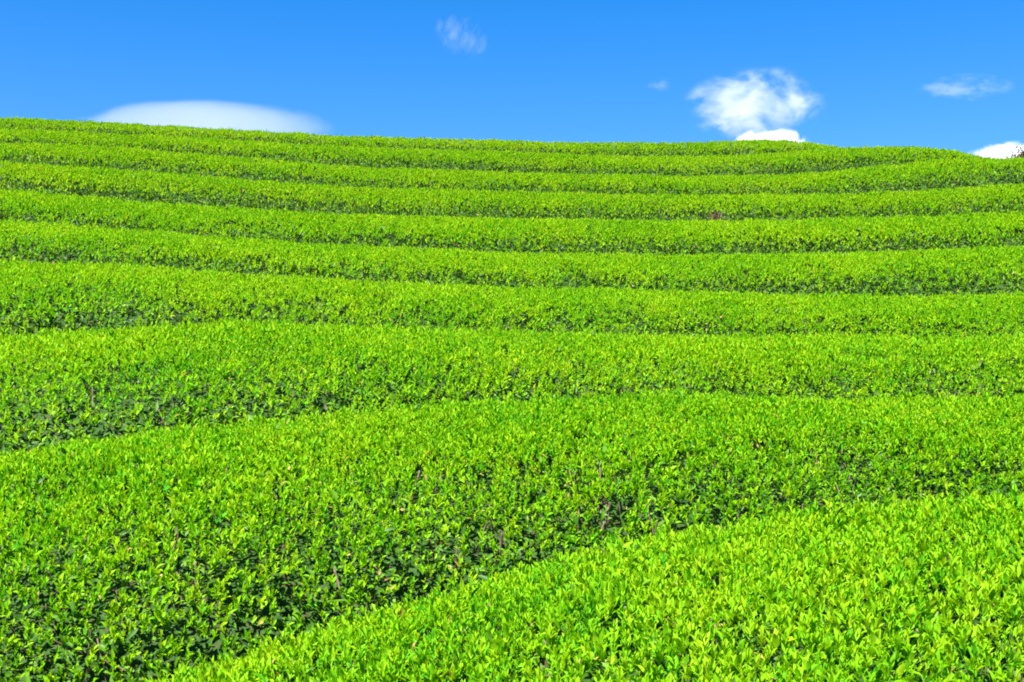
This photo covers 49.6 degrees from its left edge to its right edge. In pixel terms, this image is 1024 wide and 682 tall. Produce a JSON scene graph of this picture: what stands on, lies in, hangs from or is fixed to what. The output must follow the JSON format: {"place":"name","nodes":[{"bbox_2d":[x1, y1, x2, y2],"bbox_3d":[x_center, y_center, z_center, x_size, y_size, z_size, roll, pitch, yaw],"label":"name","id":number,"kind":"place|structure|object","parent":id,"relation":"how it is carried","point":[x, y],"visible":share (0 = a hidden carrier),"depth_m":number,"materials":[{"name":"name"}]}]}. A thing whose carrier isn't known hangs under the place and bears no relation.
{"place":"outdoors","nodes":[
{"label":"outdoors","id":0,"kind":"place"},
{"bbox_2d":[0,0,1023,157],"label":"sky","id":1,"kind":"structure","parent":0,"point":[947,74],"materials":[{"name":"blue"}]},
{"bbox_3d":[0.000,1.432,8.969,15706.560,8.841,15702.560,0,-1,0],"label":"ground","id":2,"kind":"structure","parent":0,"visible":0},
{"bbox_2d":[0,116,843,158],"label":"tea hedge","id":3,"kind":"object","parent":2,"relation":"on","point":[711,148],"visible":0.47,"depth_m":17.46,"materials":[{"name":"green plant"}]},
{"bbox_2d":[0,126,983,183],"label":"tea hedge","id":4,"kind":"object","parent":2,"relation":"on","point":[792,161],"visible":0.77,"depth_m":15.62,"materials":[{"name":"green plant"}]},
{"bbox_2d":[0,387,1023,681],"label":"tea hedge","id":5,"kind":"object","parent":2,"relation":"on","point":[118,591],"visible":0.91,"depth_m":2.90,"materials":[{"name":"green plant"}]},
{"bbox_2d":[0,316,1023,537],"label":"tea hedge","id":6,"kind":"object","parent":2,"relation":"on","point":[136,379],"visible":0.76,"depth_m":4.75,"materials":[{"name":"green plant"}]},
{"bbox_2d":[0,257,1023,365],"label":"tea hedge","id":7,"kind":"object","parent":2,"relation":"on","point":[35,296],"visible":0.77,"depth_m":6.61,"materials":[{"name":"green plant"}]},
{"bbox_2d":[0,218,1023,304],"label":"tea hedge","id":8,"kind":"object","parent":2,"relation":"on","point":[987,269],"visible":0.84,"depth_m":8.44,"materials":[{"name":"green plant"}]},
{"bbox_2d":[0,188,1023,267],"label":"tea hedge","id":9,"kind":"object","parent":2,"relation":"on","point":[746,235],"visible":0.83,"depth_m":10.21,"materials":[{"name":"green plant"}]},
{"bbox_2d":[0,160,1023,233],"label":"tea hedge","id":10,"kind":"object","parent":2,"relation":"on","point":[161,186],"visible":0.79,"depth_m":12.00,"materials":[{"name":"green plant"}]},
{"bbox_2d":[0,141,1023,206],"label":"tea hedge","id":11,"kind":"object","parent":2,"relation":"on","point":[935,173],"visible":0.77,"depth_m":13.82,"materials":[{"name":"green plant"}]},
{"bbox_2d":[124,483,1023,681],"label":"tea hedge","id":12,"kind":"object","parent":2,"relation":"on","point":[674,580],"visible":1,"depth_m":1.69,"materials":[{"name":"green plant"}]},
{"bbox_2d":[1006,144,1023,158],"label":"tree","id":13,"kind":"object","parent":2,"relation":"on","point":[1021,154],"visible":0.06,"depth_m":45.50,"materials":[{"name":"green plant"}]}
]}

